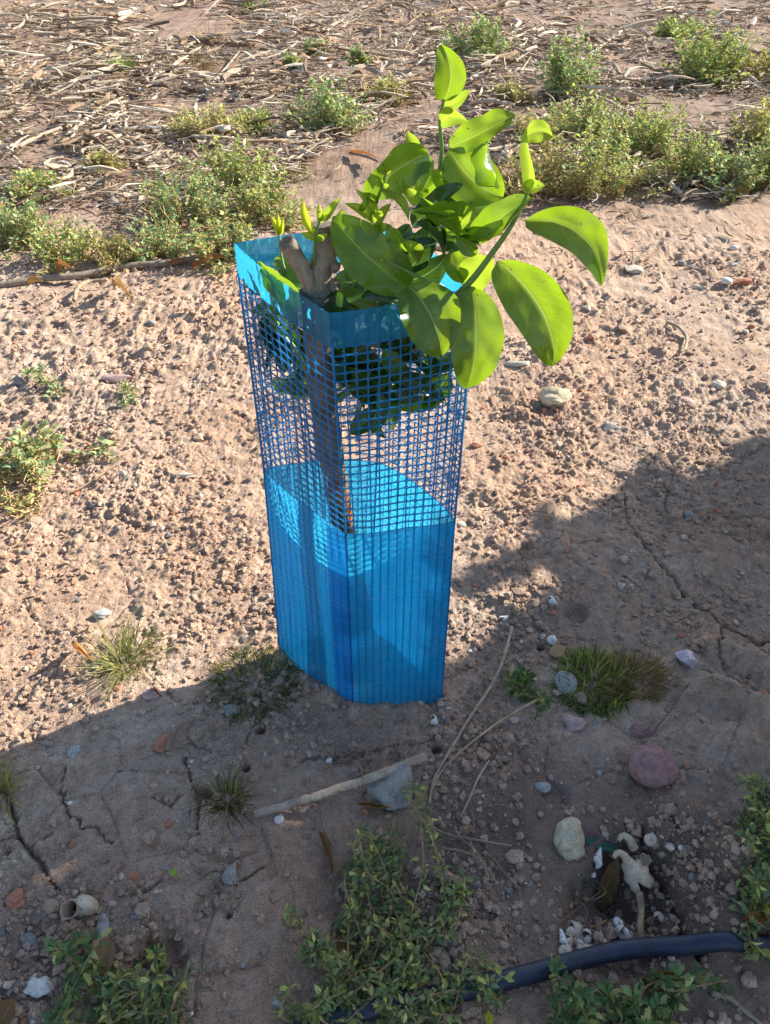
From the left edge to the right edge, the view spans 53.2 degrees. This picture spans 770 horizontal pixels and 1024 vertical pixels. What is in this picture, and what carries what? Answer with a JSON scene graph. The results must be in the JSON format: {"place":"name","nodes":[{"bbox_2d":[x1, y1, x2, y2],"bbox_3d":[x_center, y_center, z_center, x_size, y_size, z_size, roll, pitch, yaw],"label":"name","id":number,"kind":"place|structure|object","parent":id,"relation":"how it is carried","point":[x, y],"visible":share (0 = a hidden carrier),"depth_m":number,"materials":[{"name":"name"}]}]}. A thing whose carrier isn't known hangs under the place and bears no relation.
{"place":"outdoors","nodes":[
{"label":"outdoors","id":0,"kind":"place"},
{"bbox_2d":[0,0,769,1023],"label":"ground","id":1,"kind":"structure","parent":0,"point":[712,740],"depth_m":1.30,"materials":[{"name":"soil"}]},
{"bbox_2d":[0,998,14,1023],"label":"dry leaf","id":2,"kind":"object","parent":1,"relation":"on","point":[7,1011],"visible":1,"depth_m":0.80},
{"bbox_2d":[5,888,24,909],"bbox_3d":[-0.429,0.450,0.892,0.020,0.014,0.026,0,40,0],"label":"stone","id":3,"kind":"object","parent":1,"relation":"on","point":[15,897],"visible":1,"depth_m":0.89,"materials":[{"name":"stone"}]},
{"bbox_2d":[0,751,37,829],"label":"grass tuft","id":4,"kind":"object","parent":1,"relation":"on","point":[4,780],"visible":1,"depth_m":0.99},
{"bbox_2d":[0,479,47,523],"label":"weed clump","id":5,"kind":"object","parent":1,"relation":"on","point":[24,501],"visible":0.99,"depth_m":1.45,"materials":[{"name":"green plant"}]},
{"bbox_2d":[19,932,37,946],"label":"stone","id":6,"kind":"object","parent":1,"relation":"on","point":[30,937],"visible":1,"depth_m":0.87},
{"bbox_2d":[0,183,63,259],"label":"weed clump","id":7,"kind":"object","parent":1,"relation":"on","point":[13,227],"visible":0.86,"depth_m":2.44,"materials":[{"name":"green plant"}]},
{"bbox_2d":[23,973,49,997],"bbox_3d":[-0.372,0.506,0.822,0.036,0.014,0.022,10,41,12],"label":"stone","id":8,"kind":"object","parent":1,"relation":"on","point":[36,988],"visible":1,"depth_m":0.82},
{"bbox_2d":[12,126,61,149],"bbox_3d":[-1.546,-1.663,3.418,0.028,0.043,0.271,20,44,23],"label":"branch piece","id":9,"kind":"object","parent":1,"relation":"on","point":[45,133],"visible":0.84,"depth_m":3.42,"materials":[{"name":"brown wood"}]},
{"bbox_2d":[0,165,79,203],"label":"weed clump","id":10,"kind":"object","parent":1,"relation":"on","point":[34,179],"visible":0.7,"depth_m":2.82,"materials":[{"name":"green plant"}]},
{"bbox_2d":[0,409,121,485],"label":"weed clump","id":11,"kind":"object","parent":1,"relation":"on","point":[29,459],"visible":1,"depth_m":1.52,"materials":[{"name":"green plant"}]},
{"bbox_2d":[22,211,107,274],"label":"weed clump","id":12,"kind":"object","parent":1,"relation":"on","point":[49,242],"visible":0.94,"depth_m":2.35,"materials":[{"name":"green plant"}]},
{"bbox_2d":[67,745,80,757],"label":"stone","id":13,"kind":"object","parent":1,"relation":"on","point":[73,751],"visible":1,"depth_m":1.04,"materials":[{"name":"stone"}]},
{"bbox_2d":[20,363,137,409],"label":"weed","id":14,"kind":"object","parent":1,"relation":"on","point":[124,387],"visible":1,"depth_m":1.76,"materials":[{"name":"green plant"}]},
{"bbox_2d":[60,894,98,919],"bbox_3d":[-0.346,0.447,0.872,0.043,0.033,0.022,-7,40,-9],"label":"snail shell","id":15,"kind":"object","parent":1,"relation":"on","point":[84,904],"visible":1,"depth_m":0.87},
{"bbox_2d":[41,928,126,1023],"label":"weed","id":16,"kind":"object","parent":1,"relation":"on","point":[74,973],"visible":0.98,"depth_m":0.80,"materials":[{"name":"green plant"}]},
{"bbox_2d":[72,279,107,301],"bbox_3d":[-0.850,-0.636,2.181,0.048,0.027,0.144,16,42,19],"label":"stick","id":17,"kind":"object","parent":1,"relation":"on","point":[76,290],"visible":1,"depth_m":2.18,"materials":[{"name":"brown wood"}]},
{"bbox_2d":[73,138,128,176],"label":"weed clump","id":18,"kind":"object","parent":1,"relation":"on","point":[96,159],"visible":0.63,"depth_m":3.05,"materials":[{"name":"green plant"}]},
{"bbox_2d":[87,937,114,994],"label":"dry leaf","id":19,"kind":"object","parent":1,"relation":"on","point":[106,953],"visible":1,"depth_m":0.83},
{"bbox_2d":[93,608,111,618],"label":"stone","id":20,"kind":"object","parent":1,"relation":"on","point":[102,613],"visible":0.98,"depth_m":1.24,"materials":[{"name":"stone"}]},
{"bbox_2d":[97,913,109,935],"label":"stone","id":21,"kind":"object","parent":1,"relation":"on","point":[104,926],"visible":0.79,"depth_m":0.86,"materials":[{"name":"stone"}]},
{"bbox_2d":[85,227,139,274],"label":"weed clump","id":22,"kind":"object","parent":1,"relation":"on","point":[102,253],"visible":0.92,"depth_m":2.33,"materials":[{"name":"green plant"}]},
{"bbox_2d":[101,375,130,382],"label":"stone","id":23,"kind":"object","parent":1,"relation":"on","point":[115,378],"visible":0.89,"depth_m":1.81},
{"bbox_2d":[110,275,134,303],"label":"dry leaf","id":24,"kind":"object","parent":1,"relation":"on","point":[117,282],"visible":1,"depth_m":2.11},
{"bbox_2d":[67,593,188,712],"bbox_3d":[-0.395,0.200,1.135,0.201,0.103,0.209,0,40,0],"label":"grass tuft","id":25,"kind":"object","parent":1,"relation":"on","point":[123,641],"visible":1,"depth_m":1.16,"materials":[{"name":"plant"}]},
{"bbox_2d":[81,938,197,1023],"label":"weed","id":26,"kind":"object","parent":1,"relation":"on","point":[153,1005],"visible":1,"depth_m":0.80,"materials":[{"name":"green plant"}]},
{"bbox_2d":[89,214,208,271],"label":"weed clump","id":27,"kind":"object","parent":1,"relation":"on","point":[155,249],"visible":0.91,"depth_m":2.38,"materials":[{"name":"green plant"}]},
{"bbox_2d":[142,688,159,699],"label":"stone","id":28,"kind":"object","parent":1,"relation":"on","point":[148,693],"visible":0.98,"depth_m":1.10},
{"bbox_2d":[152,733,173,751],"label":"stone","id":29,"kind":"object","parent":1,"relation":"on","point":[160,744],"visible":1,"depth_m":1.04,"materials":[{"name":"stone"}]},
{"bbox_2d":[164,716,195,750],"bbox_3d":[-0.283,0.302,1.056,0.015,0.012,0.063,18,43,21],"label":"root","id":30,"kind":"object","parent":1,"relation":"on","point":[180,724],"visible":1,"depth_m":1.05,"materials":[{"name":"brown wood"}]},
{"bbox_2d":[129,157,248,244],"bbox_3d":[-0.639,-1.072,2.596,0.394,0.220,0.557,0,40,0],"label":"weed clump","id":31,"kind":"object","parent":1,"relation":"on","point":[167,209],"visible":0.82,"depth_m":2.58,"materials":[{"name":"green plant"}]},
{"bbox_2d":[181,21,232,46],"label":"grass tuft","id":32,"kind":"object","parent":1,"relation":"on","point":[200,32],"visible":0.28,"depth_m":5.43,"materials":[{"name":"plant"}]},
{"bbox_2d":[191,252,224,270],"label":"dry leaf","id":33,"kind":"object","parent":1,"relation":"on","point":[199,261],"visible":1,"depth_m":2.30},
{"bbox_2d":[164,102,262,144],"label":"weed clump","id":34,"kind":"object","parent":1,"relation":"on","point":[192,120],"visible":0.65,"depth_m":3.44,"materials":[{"name":"green plant"}]},
{"bbox_2d":[175,201,257,287],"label":"weed clump","id":35,"kind":"object","parent":1,"relation":"on","point":[220,240],"visible":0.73,"depth_m":2.35,"materials":[{"name":"green plant"}]},
{"bbox_2d":[0,244,440,287],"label":"irrigation pipe","id":36,"kind":"object","parent":1,"relation":"on","point":[82,274],"visible":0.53,"depth_m":2.28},
{"bbox_2d":[179,754,265,836],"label":"grass tuft","id":37,"kind":"object","parent":1,"relation":"on","point":[229,790],"visible":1,"depth_m":0.98,"materials":[{"name":"plant"}]},
{"bbox_2d":[222,863,236,885],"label":"stone","id":38,"kind":"object","parent":1,"relation":"on","point":[229,875],"visible":1,"depth_m":0.89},
{"bbox_2d":[151,131,318,202],"bbox_3d":[-0.544,-1.304,2.889,0.679,0.232,0.404,-24,45,-26],"label":"weed clump","id":39,"kind":"object","parent":1,"relation":"on","point":[224,166],"visible":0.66,"depth_m":2.84,"materials":[{"name":"green plant"}]},
{"bbox_2d":[197,636,309,733],"bbox_3d":[-0.193,0.241,1.123,0.178,0.050,0.187,0,40,0],"label":"grass tuft","id":40,"kind":"object","parent":1,"relation":"on","point":[243,654],"visible":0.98,"depth_m":1.13,"materials":[{"name":"plant"}]},
{"bbox_2d":[234,0,273,14],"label":"weed clump","id":41,"kind":"object","parent":1,"relation":"on","point":[251,4],"visible":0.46,"depth_m":6.77,"materials":[{"name":"green plant"}]},
{"bbox_2d":[234,102,274,136],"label":"weed clump","id":42,"kind":"object","parent":1,"relation":"on","point":[259,115],"visible":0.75,"depth_m":3.57,"materials":[{"name":"green plant"}]},
{"bbox_2d":[208,171,316,230],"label":"weed clump","id":43,"kind":"object","parent":1,"relation":"on","point":[266,208],"visible":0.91,"depth_m":2.63,"materials":[{"name":"green plant"}]},
{"bbox_2d":[275,52,310,70],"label":"weed clump","id":44,"kind":"object","parent":1,"relation":"on","point":[291,59],"visible":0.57,"depth_m":4.66,"materials":[{"name":"green plant"}]},
{"bbox_2d":[299,35,331,56],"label":"weed clump","id":45,"kind":"object","parent":1,"relation":"on","point":[307,53],"visible":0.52,"depth_m":5.05,"materials":[{"name":"green plant"}]},
{"bbox_2d":[271,71,375,136],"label":"weed clump","id":46,"kind":"object","parent":1,"relation":"on","point":[326,110],"visible":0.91,"depth_m":3.50,"materials":[{"name":"green plant"}]},
{"bbox_2d":[318,831,332,874],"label":"dry leaf","id":47,"kind":"object","parent":1,"relation":"on","point":[326,847],"visible":1,"depth_m":0.93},
{"bbox_2d":[11,274,649,945],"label":"straw litter","id":48,"kind":"object","parent":1,"relation":"on","point":[431,816],"visible":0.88,"depth_m":0.97,"materials":[{"name":"brown plant"}]},
{"bbox_2d":[254,753,427,817],"bbox_3d":[-0.053,0.349,0.980,0.230,0.023,0.020,-12,41,-15],"label":"stick","id":49,"kind":"object","parent":1,"relation":"on","point":[377,775],"visible":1,"depth_m":0.97,"materials":[{"name":"brown wood"}]},
{"bbox_2d":[330,936,357,953],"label":"dry leaf","id":50,"kind":"object","parent":1,"relation":"on","point":[340,946],"visible":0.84,"depth_m":0.85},
{"bbox_2d":[234,232,467,703],"bbox_3d":[-0.039,-0.023,1.003,0.262,0.608,0.234,0,40,0],"label":"tree guard","id":51,"kind":"object","parent":1,"relation":"on","point":[362,613],"visible":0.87,"depth_m":0.95,"materials":[{"name":"blue plastic"}]},
{"bbox_2d":[342,42,374,65],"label":"weed clump","id":52,"kind":"object","parent":1,"relation":"on","point":[357,56],"visible":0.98,"depth_m":4.87,"materials":[{"name":"green plant"}]},
{"bbox_2d":[0,0,769,274],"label":"prunings mulch","id":53,"kind":"object","parent":1,"relation":"on","point":[81,43],"visible":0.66,"depth_m":4.27,"materials":[{"name":"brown wood"}]},
{"bbox_2d":[164,44,228,75],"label":"grass tuft","id":54,"kind":"object","parent":53,"relation":"on","point":[203,66],"visible":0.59,"depth_m":4.72,"materials":[{"name":"plant"}]},
{"bbox_2d":[494,105,568,155],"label":"weed clump","id":55,"kind":"object","parent":53,"relation":"on","point":[530,117],"visible":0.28,"depth_m":3.33,"materials":[{"name":"green plant"}]},
{"bbox_2d":[541,83,630,143],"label":"weed clump","id":56,"kind":"object","parent":53,"relation":"on","point":[574,123],"visible":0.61,"depth_m":3.45,"materials":[{"name":"green plant"}]},
{"bbox_2d":[575,97,691,160],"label":"weed clump","id":57,"kind":"object","parent":53,"relation":"on","point":[639,136],"visible":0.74,"depth_m":3.16,"materials":[{"name":"green plant"}]},
{"bbox_2d":[717,93,769,151],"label":"weed clump","id":58,"kind":"object","parent":53,"relation":"on","point":[761,118],"visible":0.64,"depth_m":3.24,"materials":[{"name":"green plant"}]},
{"bbox_2d":[352,70,425,107],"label":"weed clump","id":59,"kind":"object","parent":1,"relation":"on","point":[382,83],"visible":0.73,"depth_m":4.04,"materials":[{"name":"green plant"}]},
{"bbox_2d":[367,763,412,810],"bbox_3d":[0.011,0.353,0.985,0.055,0.045,0.056,-25,46,-27],"label":"stone","id":60,"kind":"object","parent":1,"relation":"on","point":[389,791],"visible":0.98,"depth_m":0.97,"materials":[{"name":"stone"}]},
{"bbox_2d":[272,782,514,1023],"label":"weed","id":61,"kind":"object","parent":1,"relation":"on","point":[335,991],"visible":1,"depth_m":0.83,"materials":[{"name":"green plant"}]},
{"bbox_2d":[246,44,607,533],"bbox_3d":[0.008,-0.064,0.896,0.396,0.821,0.135,18,43,20],"label":"citrus sapling","id":62,"kind":"object","parent":1,"relation":"on","point":[458,194],"visible":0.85,"depth_m":0.72,"materials":[{"name":"green plant"}]},
{"bbox_2d":[441,847,487,877],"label":"dry stalk","id":63,"kind":"object","parent":1,"relation":"on","point":[466,852],"visible":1,"depth_m":0.92,"materials":[{"name":"plant"}]},
{"bbox_2d":[428,626,512,803],"bbox_3d":[0.128,0.274,1.085,0.017,0.024,0.319,18,43,21],"label":"dry stalk","id":64,"kind":"object","parent":1,"relation":"on","point":[475,708],"visible":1,"depth_m":1.09,"materials":[{"name":"plant"}]},
{"bbox_2d":[430,825,511,846],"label":"dry stalk","id":65,"kind":"object","parent":1,"relation":"on","point":[443,832],"visible":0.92,"depth_m":0.93,"materials":[{"name":"plant"}]},
{"bbox_2d":[431,12,526,63],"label":"weed clump","id":66,"kind":"object","parent":1,"relation":"on","point":[479,40],"visible":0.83,"depth_m":4.96,"materials":[{"name":"green plant"}]},
{"bbox_2d":[429,699,536,793],"bbox_3d":[0.131,0.311,1.045,0.210,0.014,0.018,-29,48,-31],"label":"dry stalk","id":67,"kind":"object","parent":1,"relation":"on","point":[476,738],"visible":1,"depth_m":1.05,"materials":[{"name":"plant"}]},
{"bbox_2d":[484,70,542,104],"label":"weed clump","id":68,"kind":"object","parent":1,"relation":"on","point":[514,95],"visible":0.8,"depth_m":3.97,"materials":[{"name":"green plant"}]},
{"bbox_2d":[492,153,550,201],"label":"weed clump","id":69,"kind":"object","parent":1,"relation":"on","point":[508,182],"visible":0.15,"depth_m":2.77,"materials":[{"name":"green plant"}]},
{"bbox_2d":[502,663,553,719],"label":"seedling","id":70,"kind":"object","parent":1,"relation":"on","point":[524,674],"visible":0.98,"depth_m":1.12,"materials":[{"name":"green plant"}]},
{"bbox_2d":[293,931,769,1023],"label":"irrigation pipe","id":71,"kind":"object","parent":1,"relation":"on","point":[538,971],"visible":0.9,"depth_m":0.83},
{"bbox_2d":[535,782,550,792],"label":"stone","id":72,"kind":"object","parent":1,"relation":"on","point":[543,787],"visible":1,"depth_m":1.00,"materials":[{"name":"stone"}]},
{"bbox_2d":[502,133,598,198],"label":"weed clump","id":73,"kind":"object","parent":1,"relation":"on","point":[551,184],"visible":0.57,"depth_m":2.82,"materials":[{"name":"green plant"}]},
{"bbox_2d":[540,386,571,407],"bbox_3d":[0.386,-0.259,1.734,0.072,0.044,0.056,0,40,0],"label":"stone","id":74,"kind":"object","parent":1,"relation":"on","point":[556,396],"visible":1,"depth_m":1.72,"materials":[{"name":"yellow stone"}]},
{"bbox_2d":[550,644,565,656],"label":"stone","id":75,"kind":"object","parent":1,"relation":"on","point":[556,650],"visible":1,"depth_m":1.17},
{"bbox_2d":[554,671,576,694],"bbox_3d":[0.268,0.253,1.139,0.034,0.017,0.042,0,40,0],"label":"stone","id":76,"kind":"object","parent":1,"relation":"on","point":[572,682],"visible":0.97,"depth_m":1.13,"materials":[{"name":"stone"}]},
{"bbox_2d":[553,817,584,861],"bbox_3d":[0.226,0.400,0.944,0.039,0.033,0.055,0,40,0],"label":"stone","id":77,"kind":"object","parent":1,"relation":"on","point":[569,840],"visible":1,"depth_m":0.93,"materials":[{"name":"yellow stone"}]},
{"bbox_2d":[534,21,604,103],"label":"weed clump","id":78,"kind":"object","parent":1,"relation":"on","point":[558,61],"visible":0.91,"depth_m":4.05,"materials":[{"name":"green plant"}]},
{"bbox_2d":[565,920,580,938],"bbox_3d":[0.212,0.473,0.866,0.017,0.019,0.021,17,42,19],"label":"snail shell","id":79,"kind":"object","parent":1,"relation":"on","point":[573,929],"visible":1,"depth_m":0.86},
{"bbox_2d":[563,713,585,731],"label":"stone","id":80,"kind":"object","parent":1,"relation":"on","point":[573,723],"visible":1,"depth_m":1.07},
{"bbox_2d":[580,928,590,943],"bbox_3d":[0.227,0.482,0.873,0.013,0.019,0.017,0,40,0],"label":"snail shell","id":81,"kind":"object","parent":1,"relation":"on","point":[585,936],"visible":0.99,"depth_m":0.87},
{"bbox_2d":[513,113,673,199],"bbox_3d":[0.741,-1.293,2.822,0.631,0.307,0.372,0,40,0],"label":"weed clump","id":82,"kind":"object","parent":1,"relation":"on","point":[596,174],"visible":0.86,"depth_m":2.82,"materials":[{"name":"green plant"}]},
{"bbox_2d":[543,640,644,723],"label":"grass tuft","id":83,"kind":"object","parent":1,"relation":"on","point":[596,706],"visible":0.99,"depth_m":1.13,"materials":[{"name":"plant"}]},
{"bbox_2d":[593,847,601,868],"bbox_3d":[0.258,0.420,0.936,0.011,0.014,0.026,6,40,7],"label":"snail shell","id":84,"kind":"object","parent":1,"relation":"on","point":[597,858],"visible":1,"depth_m":0.93},
{"bbox_2d":[585,838,621,851],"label":"dry leaf","id":85,"kind":"object","parent":1,"relation":"on","point":[606,846],"visible":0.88,"depth_m":0.94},
{"bbox_2d":[597,856,619,909],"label":"dry leaf","id":86,"kind":"object","parent":1,"relation":"on","point":[609,882],"visible":0.98,"depth_m":0.93,"materials":[{"name":"plant"}]},
{"bbox_2d":[601,422,622,433],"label":"stone","id":87,"kind":"object","parent":1,"relation":"on","point":[610,425],"visible":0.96,"depth_m":1.66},
{"bbox_2d":[615,924,629,939],"bbox_3d":[0.271,0.479,0.878,0.017,0.019,0.013,15,42,17],"label":"snail shell","id":88,"kind":"object","parent":1,"relation":"on","point":[622,931],"visible":0.99,"depth_m":0.88},
{"bbox_2d":[612,849,654,892],"bbox_3d":[0.301,0.434,0.929,0.036,0.046,0.052,-21,44,-24],"label":"dried husk","id":89,"kind":"object","parent":1,"relation":"on","point":[635,872],"visible":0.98,"depth_m":0.91,"materials":[{"name":"plant"}]},
{"bbox_2d":[617,832,651,865],"bbox_3d":[0.303,0.412,0.937,0.018,0.027,0.045,-31,49,-32],"label":"dried husk","id":90,"kind":"object","parent":1,"relation":"on","point":[632,845],"visible":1,"depth_m":0.94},
{"bbox_2d":[543,955,734,1023],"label":"weed","id":91,"kind":"object","parent":1,"relation":"on","point":[635,1009],"visible":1,"depth_m":0.79,"materials":[{"name":"green plant"}]},
{"bbox_2d":[636,891,644,937],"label":"dry stalk","id":92,"kind":"object","parent":1,"relation":"on","point":[641,911],"visible":0.88,"depth_m":0.89,"materials":[{"name":"plant"}]},
{"bbox_2d":[592,636,689,716],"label":"grass tuft","id":93,"kind":"object","parent":1,"relation":"on","point":[647,663],"visible":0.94,"depth_m":1.14,"materials":[{"name":"plant"}]},
{"bbox_2d":[629,723,652,737],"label":"stone","id":94,"kind":"object","parent":1,"relation":"on","point":[638,730],"visible":1,"depth_m":1.06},
{"bbox_2d":[644,831,656,846],"bbox_3d":[0.325,0.401,0.940,0.018,0.010,0.015,-22,44,-24],"label":"snail shell","id":95,"kind":"object","parent":1,"relation":"on","point":[650,840],"visible":1,"depth_m":0.94},
{"bbox_2d":[628,745,678,788],"bbox_3d":[0.348,0.330,0.999,0.061,0.041,0.057,0,40,0],"label":"stone","id":96,"kind":"object","parent":1,"relation":"on","point":[653,766],"visible":1,"depth_m":0.98,"materials":[{"name":"stone"}]},
{"bbox_2d":[642,971,674,988],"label":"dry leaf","id":97,"kind":"object","parent":1,"relation":"on","point":[646,981],"visible":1,"depth_m":0.81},
{"bbox_2d":[665,321,687,352],"bbox_3d":[0.758,-0.452,1.976,0.039,0.014,0.164,2,40,2],"label":"stick","id":98,"kind":"object","parent":1,"relation":"on","point":[683,332],"visible":1,"depth_m":1.98,"materials":[{"name":"brown wood"}]},
{"bbox_2d":[650,14,711,44],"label":"weed clump","id":99,"kind":"object","parent":1,"relation":"on","point":[664,32],"visible":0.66,"depth_m":5.61,"materials":[{"name":"green plant"}]},
{"bbox_2d":[675,650,698,668],"bbox_3d":[0.455,0.223,1.155,0.032,0.019,0.038,0,40,0],"label":"stone","id":100,"kind":"object","parent":1,"relation":"on","point":[688,659],"visible":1,"depth_m":1.15,"materials":[{"name":"stone"}]},
{"bbox_2d":[632,111,761,187],"bbox_3d":[1.183,-1.390,2.950,0.495,0.281,0.326,0,40,0],"label":"weed clump","id":101,"kind":"object","parent":1,"relation":"on","point":[686,165],"visible":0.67,"depth_m":2.92,"materials":[{"name":"green plant"}]},
{"bbox_2d":[657,9,760,90],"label":"weed clump","id":102,"kind":"object","parent":1,"relation":"on","point":[708,59],"visible":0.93,"depth_m":4.33,"materials":[{"name":"green plant"}]},
{"bbox_2d":[677,136,768,206],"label":"weed clump","id":103,"kind":"object","parent":1,"relation":"on","point":[742,180],"visible":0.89,"depth_m":2.84,"materials":[{"name":"green plant"}]},
{"bbox_2d":[710,990,762,1023],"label":"dry stalk","id":104,"kind":"object","parent":1,"relation":"on","point":[740,1006],"visible":0.92,"depth_m":0.81,"materials":[{"name":"plant"}]},
{"bbox_2d":[711,124,769,189],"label":"weed clump","id":105,"kind":"object","parent":1,"relation":"on","point":[765,159],"visible":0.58,"depth_m":2.91,"materials":[{"name":"green plant"}]},
{"bbox_2d":[728,864,769,973],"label":"weed","id":106,"kind":"object","parent":1,"relation":"on","point":[754,929],"visible":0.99,"depth_m":0.83,"materials":[{"name":"green plant"}]},
{"bbox_2d":[732,772,769,914],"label":"weed","id":107,"kind":"object","parent":1,"relation":"on","point":[760,878],"visible":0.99,"depth_m":0.89,"materials":[{"name":"green plant"}]},
{"bbox_2d":[736,37,769,85],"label":"weed clump","id":108,"kind":"object","parent":1,"relation":"on","point":[756,67],"visible":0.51,"depth_m":4.43,"materials":[{"name":"green plant"}]},
{"bbox_2d":[742,910,768,925],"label":"dry leaf","id":109,"kind":"object","parent":1,"relation":"on","point":[761,918],"visible":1,"depth_m":0.84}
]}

